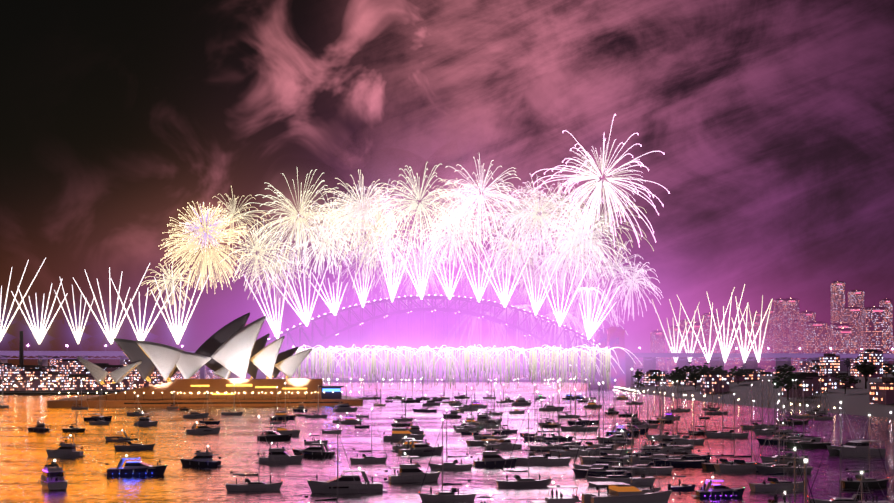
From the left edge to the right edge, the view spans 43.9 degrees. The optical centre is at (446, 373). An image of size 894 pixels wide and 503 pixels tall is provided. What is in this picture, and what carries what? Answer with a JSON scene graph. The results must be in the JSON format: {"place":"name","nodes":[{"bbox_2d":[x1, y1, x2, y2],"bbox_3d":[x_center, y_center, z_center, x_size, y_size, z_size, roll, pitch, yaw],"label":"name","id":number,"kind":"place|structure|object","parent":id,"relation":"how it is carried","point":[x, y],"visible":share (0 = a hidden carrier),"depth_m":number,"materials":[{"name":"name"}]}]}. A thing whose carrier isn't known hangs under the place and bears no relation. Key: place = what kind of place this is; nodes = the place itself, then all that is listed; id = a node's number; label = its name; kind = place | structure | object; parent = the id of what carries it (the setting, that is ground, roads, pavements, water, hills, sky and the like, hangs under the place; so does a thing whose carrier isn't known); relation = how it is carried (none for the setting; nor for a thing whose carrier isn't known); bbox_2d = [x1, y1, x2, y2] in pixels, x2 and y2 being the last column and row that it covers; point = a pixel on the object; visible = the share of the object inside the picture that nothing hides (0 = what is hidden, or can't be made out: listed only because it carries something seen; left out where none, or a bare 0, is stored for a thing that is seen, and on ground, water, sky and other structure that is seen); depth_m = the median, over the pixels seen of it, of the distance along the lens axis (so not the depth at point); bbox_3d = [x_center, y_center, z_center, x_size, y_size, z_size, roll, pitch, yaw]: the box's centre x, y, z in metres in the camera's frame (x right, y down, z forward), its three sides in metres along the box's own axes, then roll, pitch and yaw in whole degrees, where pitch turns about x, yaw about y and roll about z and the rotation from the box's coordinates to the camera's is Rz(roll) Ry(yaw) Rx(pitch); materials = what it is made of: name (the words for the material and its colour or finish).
{"place":"outdoors","nodes":[
{"label":"outdoors","id":0,"kind":"place"},
{"bbox_2d":[77,312,311,384],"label":"opera house shells","id":1,"kind":"object","parent":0,"point":[237,348],"visible":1,"depth_m":815.71},
{"bbox_2d":[0,114,772,389],"bbox_3d":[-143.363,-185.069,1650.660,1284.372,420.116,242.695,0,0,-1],"label":"fireworks","id":2,"kind":"object","parent":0,"point":[382,230],"visible":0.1,"depth_m":1688.04,"materials":[{"name":"white"}]},
{"bbox_2d":[0,374,893,502],"bbox_3d":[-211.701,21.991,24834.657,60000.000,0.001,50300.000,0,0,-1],"label":"water","id":3,"kind":"structure","parent":0,"point":[25,458],"depth_m":326.61,"materials":[{"name":"purple liquid"}]},
{"bbox_2d":[27,416,51,430],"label":"motorboat","id":4,"kind":"object","parent":3,"relation":"on","point":[40,427],"visible":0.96,"depth_m":424.62,"materials":[{"name":"black"}]},
{"bbox_2d":[38,460,67,490],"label":"motorboat","id":5,"kind":"object","parent":3,"relation":"on","point":[52,477],"visible":1,"depth_m":211.63,"materials":[{"name":"white"}]},
{"bbox_2d":[46,429,84,456],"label":"motorboat","id":6,"kind":"object","parent":3,"relation":"on","point":[66,449],"visible":0.92,"depth_m":295.21,"materials":[{"name":"white"}]},
{"bbox_2d":[62,396,85,431],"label":"sailboat","id":7,"kind":"object","parent":3,"relation":"on","point":[76,429],"visible":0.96,"depth_m":421.50,"materials":[{"name":"black"}]},
{"bbox_2d":[0,331,167,394],"bbox_3d":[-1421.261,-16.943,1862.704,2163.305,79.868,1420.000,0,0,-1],"label":"city buildings","id":8,"kind":"structure","parent":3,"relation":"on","point":[66,376],"depth_m":1295.78,"materials":[{"name":"grey"}]},
{"bbox_2d":[84,384,111,420],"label":"sailboat","id":9,"kind":"object","parent":3,"relation":"on","point":[93,418],"visible":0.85,"depth_m":519.25,"materials":[{"name":"black"}]},
{"bbox_2d":[88,391,109,424],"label":"sailboat","id":10,"kind":"object","parent":3,"relation":"on","point":[99,421],"visible":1,"depth_m":481.56,"materials":[{"name":"white"}]},
{"bbox_2d":[104,431,132,440],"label":"sport boat","id":11,"kind":"object","parent":3,"relation":"on","point":[115,438],"visible":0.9,"depth_m":362.71,"materials":[{"name":"black"}]},
{"bbox_2d":[114,397,154,449],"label":"sailboat","id":12,"kind":"object","parent":3,"relation":"on","point":[134,446],"visible":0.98,"depth_m":320.99,"materials":[{"name":"grey"}]},
{"bbox_2d":[103,455,166,475],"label":"sport boat","id":13,"kind":"object","parent":3,"relation":"on","point":[135,468],"visible":0.98,"depth_m":239.81,"materials":[{"name":"blue"}]},
{"bbox_2d":[134,412,157,425],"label":"motorboat","id":14,"kind":"object","parent":3,"relation":"on","point":[142,421],"visible":0.96,"depth_m":470.70,"materials":[{"name":"black"}]},
{"bbox_2d":[181,410,208,417],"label":"sport boat","id":15,"kind":"object","parent":3,"relation":"on","point":[196,414],"visible":0.88,"depth_m":553.74,"materials":[{"name":"black"}]},
{"bbox_2d":[180,447,223,466],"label":"motorboat","id":16,"kind":"object","parent":3,"relation":"on","point":[202,459],"visible":1,"depth_m":262.79,"materials":[{"name":"black"}]},
{"bbox_2d":[183,423,220,433],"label":"sport boat","id":17,"kind":"object","parent":3,"relation":"on","point":[201,429],"visible":0.98,"depth_m":407.58,"materials":[{"name":"black"}]},
{"bbox_2d":[47,379,362,406],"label":"opera house podium","id":18,"kind":"object","parent":3,"relation":"on","point":[248,392],"visible":1,"depth_m":767.93,"materials":[{"name":"brown stone"}]},
{"bbox_2d":[199,393,219,423],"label":"sailboat","id":19,"kind":"object","parent":3,"relation":"on","point":[207,421],"visible":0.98,"depth_m":488.14,"materials":[{"name":"black"}]},
{"bbox_2d":[221,385,242,414],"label":"sailboat","id":20,"kind":"object","parent":3,"relation":"on","point":[228,412],"visible":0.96,"depth_m":593.18,"materials":[{"name":"white"}]},
{"bbox_2d":[225,418,282,490],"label":"sail boat","id":21,"kind":"object","parent":3,"relation":"on","point":[258,485],"visible":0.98,"depth_m":208.33,"materials":[{"name":"white"}]},
{"bbox_2d":[257,398,291,439],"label":"sailboat","id":22,"kind":"object","parent":3,"relation":"on","point":[273,435],"visible":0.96,"depth_m":366.66,"materials":[{"name":"black"}]},
{"bbox_2d":[255,442,303,462],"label":"motorboat","id":23,"kind":"object","parent":3,"relation":"on","point":[280,455],"visible":0.94,"depth_m":273.01,"materials":[{"name":"white"}]},
{"bbox_2d":[269,408,295,419],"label":"motorboat","id":24,"kind":"object","parent":3,"relation":"on","point":[279,415],"visible":0.88,"depth_m":530.39,"materials":[{"name":"black"}]},
{"bbox_2d":[266,383,300,435],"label":"sailboat","id":25,"kind":"object","parent":3,"relation":"on","point":[282,430],"visible":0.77,"depth_m":390.88,"materials":[{"name":"black"}]},
{"bbox_2d":[292,441,336,456],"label":"sport boat","id":26,"kind":"object","parent":3,"relation":"on","point":[316,451],"visible":0.96,"depth_m":293.35,"materials":[{"name":"black"}]},
{"bbox_2d":[305,386,327,417],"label":"sailboat","id":27,"kind":"object","parent":3,"relation":"on","point":[314,415],"visible":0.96,"depth_m":555.56,"materials":[{"name":"white"}]},
{"bbox_2d":[304,426,361,502],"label":"sail boat","id":28,"kind":"object","parent":3,"relation":"on","point":[333,500],"visible":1,"depth_m":168.24,"materials":[{"name":"white"}]},
{"bbox_2d":[332,402,357,411],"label":"motorboat","id":29,"kind":"object","parent":3,"relation":"on","point":[342,407],"visible":0.98,"depth_m":645.94,"materials":[{"name":"black"}]},
{"bbox_2d":[307,468,386,492],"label":"sport boat","id":30,"kind":"object","parent":3,"relation":"on","point":[346,484],"visible":0.98,"depth_m":204.72,"materials":[{"name":"white"}]},
{"bbox_2d":[339,414,362,423],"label":"motorboat","id":31,"kind":"object","parent":3,"relation":"on","point":[350,419],"visible":1,"depth_m":489.30,"materials":[{"name":"black"}]},
{"bbox_2d":[350,413,387,462],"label":"sail boat","id":32,"kind":"object","parent":3,"relation":"on","point":[369,459],"visible":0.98,"depth_m":273.90,"materials":[{"name":"white"}]},
{"bbox_2d":[382,417,424,440],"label":"motorboat","id":33,"kind":"object","parent":3,"relation":"on","point":[398,434],"visible":0.92,"depth_m":362.99,"materials":[{"name":"white"}]},
{"bbox_2d":[390,436,429,450],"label":"sport boat","id":34,"kind":"object","parent":3,"relation":"on","point":[402,446],"visible":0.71,"depth_m":317.21,"materials":[{"name":"white"}]},
{"bbox_2d":[384,446,440,482],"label":"motorboat","id":35,"kind":"object","parent":3,"relation":"on","point":[411,472],"visible":0.94,"depth_m":225.07,"materials":[{"name":"white"}]},
{"bbox_2d":[408,415,424,433],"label":"motorboat","id":36,"kind":"object","parent":3,"relation":"on","point":[414,429],"visible":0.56,"depth_m":405.60,"materials":[{"name":"white"}]},
{"bbox_2d":[396,440,443,454],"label":"sport boat","id":37,"kind":"object","parent":3,"relation":"on","point":[419,449],"visible":0.94,"depth_m":301.06,"materials":[{"name":"grey"}]},
{"bbox_2d":[82,158,782,387],"bbox_3d":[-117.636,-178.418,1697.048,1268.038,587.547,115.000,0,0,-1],"label":"firework glows","id":38,"kind":"object","parent":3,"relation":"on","point":[497,281],"visible":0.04,"depth_m":1714.45,"materials":[{"name":"white"}]},
{"bbox_2d":[418,419,475,501],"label":"sail boat","id":39,"kind":"object","parent":3,"relation":"on","point":[442,495],"visible":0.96,"depth_m":191.41,"materials":[{"name":"white"}]},
{"bbox_2d":[428,411,472,469],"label":"sail boat","id":40,"kind":"object","parent":3,"relation":"on","point":[450,465],"visible":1,"depth_m":254.28,"materials":[{"name":"white"}]},
{"bbox_2d":[454,423,480,431],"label":"sport boat","id":41,"kind":"object","parent":3,"relation":"on","point":[468,428],"visible":0.88,"depth_m":419.56,"materials":[{"name":"black"}]},
{"bbox_2d":[453,392,484,429],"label":"sailboat","id":42,"kind":"object","parent":3,"relation":"on","point":[482,427],"visible":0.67,"depth_m":435.72,"materials":[{"name":"white"}]},
{"bbox_2d":[466,381,506,445],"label":"sailboat","id":43,"kind":"object","parent":3,"relation":"on","point":[476,442],"visible":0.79,"depth_m":341.91,"materials":[{"name":"grey"}]},
{"bbox_2d":[472,393,507,439],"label":"sailboat","id":44,"kind":"object","parent":3,"relation":"on","point":[476,437],"visible":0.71,"depth_m":369.58,"materials":[{"name":"grey"}]},
{"bbox_2d":[481,384,502,414],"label":"sailboat","id":45,"kind":"object","parent":3,"relation":"on","point":[495,411],"visible":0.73,"depth_m":587.13,"materials":[{"name":"white"}]},
{"bbox_2d":[470,434,516,466],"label":"motorboat","id":46,"kind":"object","parent":3,"relation":"on","point":[491,458],"visible":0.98,"depth_m":263.37,"materials":[{"name":"blue"}]},
{"bbox_2d":[484,393,521,449],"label":"sailboat","id":47,"kind":"object","parent":3,"relation":"on","point":[504,443],"visible":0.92,"depth_m":324.41,"materials":[{"name":"black"}]},
{"bbox_2d":[496,410,551,487],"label":"sail boat","id":48,"kind":"object","parent":3,"relation":"on","point":[519,482],"visible":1,"depth_m":215.24,"materials":[{"name":"grey"}]},
{"bbox_2d":[517,399,560,457],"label":"sail boat","id":49,"kind":"object","parent":3,"relation":"on","point":[531,454],"visible":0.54,"depth_m":275.00,"materials":[{"name":"white"}]},
{"bbox_2d":[509,386,570,464],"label":"sail boat","id":50,"kind":"object","parent":3,"relation":"on","point":[539,460],"visible":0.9,"depth_m":268.42,"materials":[{"name":"white"}]},
{"bbox_2d":[523,396,556,440],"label":"sail boat","id":51,"kind":"object","parent":3,"relation":"on","point":[537,436],"visible":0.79,"depth_m":363.73,"materials":[{"name":"grey"}]},
{"bbox_2d":[530,386,577,449],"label":"sail boat","id":52,"kind":"object","parent":3,"relation":"on","point":[547,446],"visible":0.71,"depth_m":315.87,"materials":[{"name":"grey"}]},
{"bbox_2d":[531,471,580,502],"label":"motorboat","id":53,"kind":"object","parent":3,"relation":"on","point":[573,498],"visible":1,"depth_m":161.09,"materials":[{"name":"white"}]},
{"bbox_2d":[540,391,572,440],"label":"sail boat","id":54,"kind":"object","parent":3,"relation":"on","point":[563,438],"visible":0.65,"depth_m":364.33,"materials":[{"name":"blue"}]},
{"bbox_2d":[547,390,593,455],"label":"sail boat","id":55,"kind":"object","parent":3,"relation":"on","point":[567,451],"visible":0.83,"depth_m":296.85,"materials":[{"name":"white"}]},
{"bbox_2d":[560,377,597,430],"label":"sail boat","id":56,"kind":"object","parent":3,"relation":"on","point":[578,428],"visible":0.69,"depth_m":426.53,"materials":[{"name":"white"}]},
{"bbox_2d":[567,381,597,423],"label":"sail boat","id":57,"kind":"object","parent":3,"relation":"on","point":[585,420],"visible":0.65,"depth_m":482.39,"materials":[{"name":"black"}]},
{"bbox_2d":[570,386,618,449],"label":"sail boat","id":58,"kind":"object","parent":3,"relation":"on","point":[590,444],"visible":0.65,"depth_m":316.50,"materials":[{"name":"grey"}]},
{"bbox_2d":[572,409,626,476],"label":"sail boat","id":59,"kind":"object","parent":3,"relation":"on","point":[599,472],"visible":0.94,"depth_m":237.56,"materials":[{"name":"grey"}]},
{"bbox_2d":[572,384,636,473],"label":"sail boat","id":60,"kind":"object","parent":3,"relation":"on","point":[596,465],"visible":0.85,"depth_m":246.30,"materials":[{"name":"white"}]},
{"bbox_2d":[582,382,632,454],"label":"sail boat","id":61,"kind":"object","parent":3,"relation":"on","point":[624,451],"visible":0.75,"depth_m":302.88,"materials":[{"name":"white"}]},
{"bbox_2d":[579,381,638,462],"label":"sail boat","id":62,"kind":"object","parent":3,"relation":"on","point":[586,459],"visible":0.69,"depth_m":274.03,"materials":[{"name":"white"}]},
{"bbox_2d":[597,430,636,443],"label":"sport boat","id":63,"kind":"object","parent":3,"relation":"on","point":[620,437],"visible":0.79,"depth_m":349.59,"materials":[{"name":"grey"}]},
{"bbox_2d":[585,393,655,485],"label":"sail boat","id":64,"kind":"object","parent":3,"relation":"on","point":[642,479],"visible":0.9,"depth_m":218.75,"materials":[{"name":"white"}]},
{"bbox_2d":[604,425,638,435],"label":"sport boat","id":65,"kind":"object","parent":3,"relation":"on","point":[634,432],"visible":0.69,"depth_m":392.58,"materials":[{"name":"black"}]},
{"bbox_2d":[581,379,671,502],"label":"sailboat","id":66,"kind":"object","parent":3,"relation":"on","point":[619,492],"visible":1,"depth_m":184.94,"materials":[{"name":"white"}]},
{"bbox_2d":[617,393,672,473],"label":"sail boat","id":67,"kind":"object","parent":3,"relation":"on","point":[661,469],"visible":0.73,"depth_m":245.60,"materials":[{"name":"white"}]},
{"bbox_2d":[634,396,658,427],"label":"sailboat","id":68,"kind":"object","parent":3,"relation":"on","point":[648,425],"visible":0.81,"depth_m":449.85,"materials":[{"name":"white"}]},
{"bbox_2d":[626,437,668,455],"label":"motorboat","id":69,"kind":"object","parent":3,"relation":"on","point":[645,446],"visible":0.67,"depth_m":285.14,"materials":[{"name":"grey"}]},
{"bbox_2d":[628,383,684,462],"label":"sail boat","id":70,"kind":"object","parent":3,"relation":"on","point":[649,455],"visible":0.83,"depth_m":274.78,"materials":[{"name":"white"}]},
{"bbox_2d":[647,383,674,422],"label":"sailboat","id":71,"kind":"object","parent":3,"relation":"on","point":[658,420],"visible":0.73,"depth_m":494.28,"materials":[{"name":"black"}]},
{"bbox_2d":[645,396,680,438],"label":"sail boat","id":72,"kind":"object","parent":3,"relation":"on","point":[665,435],"visible":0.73,"depth_m":373.08,"materials":[{"name":"white"}]},
{"bbox_2d":[640,385,692,446],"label":"sail boat","id":73,"kind":"object","parent":3,"relation":"on","point":[671,442],"visible":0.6,"depth_m":317.19,"materials":[{"name":"white"}]},
{"bbox_2d":[648,387,692,452],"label":"sail boat","id":74,"kind":"object","parent":3,"relation":"on","point":[667,447],"visible":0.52,"depth_m":309.65,"materials":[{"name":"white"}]},
{"bbox_2d":[652,394,704,466],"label":"sail boat","id":75,"kind":"object","parent":3,"relation":"on","point":[675,461],"visible":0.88,"depth_m":263.93,"materials":[{"name":"grey"}]},
{"bbox_2d":[658,385,704,443],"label":"sail boat","id":76,"kind":"object","parent":3,"relation":"on","point":[696,441],"visible":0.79,"depth_m":346.59,"materials":[{"name":"white"}]},
{"bbox_2d":[668,474,695,490],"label":"boat","id":77,"kind":"object","parent":3,"relation":"on","point":[682,487],"visible":0.81,"depth_m":209.19,"materials":[{"name":"blue"}]},
{"bbox_2d":[669,400,711,460],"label":"sail boat","id":78,"kind":"object","parent":3,"relation":"on","point":[697,456],"visible":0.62,"depth_m":280.29,"materials":[{"name":"grey"}]},
{"bbox_2d":[688,396,717,434],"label":"sailboat","id":79,"kind":"object","parent":3,"relation":"on","point":[700,430],"visible":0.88,"depth_m":401.44,"materials":[{"name":"black"}]},
{"bbox_2d":[705,386,728,414],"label":"sailboat","id":80,"kind":"object","parent":3,"relation":"on","point":[715,412],"visible":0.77,"depth_m":599.20,"materials":[{"name":"white"}]},
{"bbox_2d":[691,477,745,497],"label":"sport boat","id":81,"kind":"object","parent":3,"relation":"on","point":[718,491],"visible":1,"depth_m":196.97,"materials":[{"name":"blue"}]},
{"bbox_2d":[704,381,748,437],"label":"sail boat","id":82,"kind":"object","parent":3,"relation":"on","point":[729,434],"visible":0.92,"depth_m":382.74,"materials":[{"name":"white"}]},
{"bbox_2d":[701,394,756,469],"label":"sail boat","id":83,"kind":"object","parent":3,"relation":"on","point":[707,466],"visible":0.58,"depth_m":255.31,"materials":[{"name":"black"}]},
{"bbox_2d":[713,386,776,471],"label":"sail boat","id":84,"kind":"object","parent":3,"relation":"on","point":[741,466],"visible":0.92,"depth_m":249.95,"materials":[{"name":"white"}]},
{"bbox_2d":[740,381,777,428],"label":"sail boat","id":85,"kind":"object","parent":3,"relation":"on","point":[757,426],"visible":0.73,"depth_m":440.24,"materials":[{"name":"white"}]},
{"bbox_2d":[753,382,791,433],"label":"sail boat","id":86,"kind":"object","parent":3,"relation":"on","point":[756,431],"visible":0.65,"depth_m":403.97,"materials":[{"name":"white"}]},
{"bbox_2d":[748,406,804,490],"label":"sail boat","id":87,"kind":"object","parent":3,"relation":"on","point":[773,485],"visible":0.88,"depth_m":209.20,"materials":[{"name":"white"}]},
{"bbox_2d":[757,385,800,443],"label":"sail boat","id":88,"kind":"object","parent":3,"relation":"on","point":[762,441],"visible":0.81,"depth_m":347.16,"materials":[{"name":"grey"}]},
{"bbox_2d":[755,404,812,472],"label":"sail boat","id":89,"kind":"object","parent":3,"relation":"on","point":[774,468],"visible":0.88,"depth_m":246.08,"materials":[{"name":"grey"}]},
{"bbox_2d":[760,394,807,462],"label":"sail boat","id":90,"kind":"object","parent":3,"relation":"on","point":[766,458],"visible":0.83,"depth_m":274.77,"materials":[{"name":"white"}]},
{"bbox_2d":[771,448,810,502],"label":"sail boat","id":91,"kind":"object","parent":3,"relation":"on","point":[794,468],"visible":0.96,"depth_m":111.11,"materials":[{"name":"white"}]},
{"bbox_2d":[776,381,808,423],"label":"sail boat","id":92,"kind":"object","parent":3,"relation":"on","point":[789,421],"visible":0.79,"depth_m":483.14,"materials":[{"name":"black"}]},
{"bbox_2d":[773,384,820,441],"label":"sail boat","id":93,"kind":"object","parent":3,"relation":"on","point":[817,439],"visible":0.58,"depth_m":355.39,"materials":[{"name":"white"}]},
{"bbox_2d":[789,459,814,502],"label":"sail boat","id":94,"kind":"object","parent":3,"relation":"on","point":[805,480],"visible":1,"depth_m":70.87,"materials":[{"name":"black"}]},
{"bbox_2d":[784,385,830,447],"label":"sail boat","id":95,"kind":"object","parent":3,"relation":"on","point":[812,443],"visible":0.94,"depth_m":331.30,"materials":[{"name":"black"}]},
{"bbox_2d":[813,390,833,419],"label":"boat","id":96,"kind":"object","parent":3,"relation":"on","point":[825,417],"visible":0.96,"depth_m":532.54,"materials":[{"name":"white"}]},
{"bbox_2d":[807,402,889,502],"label":"sail boat","id":97,"kind":"object","parent":3,"relation":"on","point":[845,500],"visible":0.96,"depth_m":179.85,"materials":[{"name":"white"}]},
{"bbox_2d":[826,440,885,455],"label":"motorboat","id":98,"kind":"object","parent":3,"relation":"on","point":[848,448],"visible":0.79,"depth_m":299.62,"materials":[{"name":"black"}]},
{"bbox_2d":[839,415,888,486],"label":"sail boat","id":99,"kind":"object","parent":3,"relation":"on","point":[870,482],"visible":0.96,"depth_m":216.11,"materials":[{"name":"black"}]},
{"bbox_2d":[0,0,893,370],"label":"sky","id":100,"kind":"structure","parent":0,"point":[772,121],"materials":[{"name":"purple"}]},
{"bbox_2d":[582,358,893,417],"bbox_3d":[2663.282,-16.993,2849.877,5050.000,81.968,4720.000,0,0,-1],"label":"shore terrain","id":101,"kind":"structure","parent":0,"point":[854,401],"depth_m":823.13,"materials":[{"name":"grey"}]},
{"bbox_2d":[49,356,642,381],"bbox_3d":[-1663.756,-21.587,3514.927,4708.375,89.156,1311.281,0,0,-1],"label":"shore buildings","id":102,"kind":"structure","parent":101,"relation":"on","point":[178,374],"depth_m":3175.82,"materials":[{"name":"grey"}]},
{"bbox_2d":[0,324,893,387],"bbox_3d":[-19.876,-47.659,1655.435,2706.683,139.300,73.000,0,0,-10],"label":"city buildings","id":103,"kind":"structure","parent":101,"relation":"on","point":[620,377],"depth_m":1682.43,"materials":[{"name":"grey metal"}]},
{"bbox_2d":[278,280,634,383],"bbox_3d":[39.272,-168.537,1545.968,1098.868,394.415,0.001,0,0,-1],"label":"bridge","id":104,"kind":"structure","parent":101,"relation":"on","point":[434,317],"depth_m":1545.76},
{"bbox_2d":[433,281,868,386],"bbox_3d":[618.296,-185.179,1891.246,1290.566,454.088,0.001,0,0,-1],"label":"city smoke haze","id":105,"kind":"object","parent":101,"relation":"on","point":[791,330],"depth_m":1890.59,"materials":[{"name":"purple"}]},
{"bbox_2d":[614,281,893,412],"bbox_3d":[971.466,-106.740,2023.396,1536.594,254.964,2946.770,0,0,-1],"label":"shore buildings","id":106,"kind":"structure","parent":101,"relation":"on","point":[879,322],"depth_m":1344.71,"materials":[{"name":"grey"}]},
{"bbox_2d":[632,358,893,399],"bbox_3d":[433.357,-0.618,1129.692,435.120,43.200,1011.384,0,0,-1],"label":"trees","id":107,"kind":"object","parent":101,"relation":"on","point":[787,374],"visible":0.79,"depth_m":1087.83,"materials":[{"name":"plant"}]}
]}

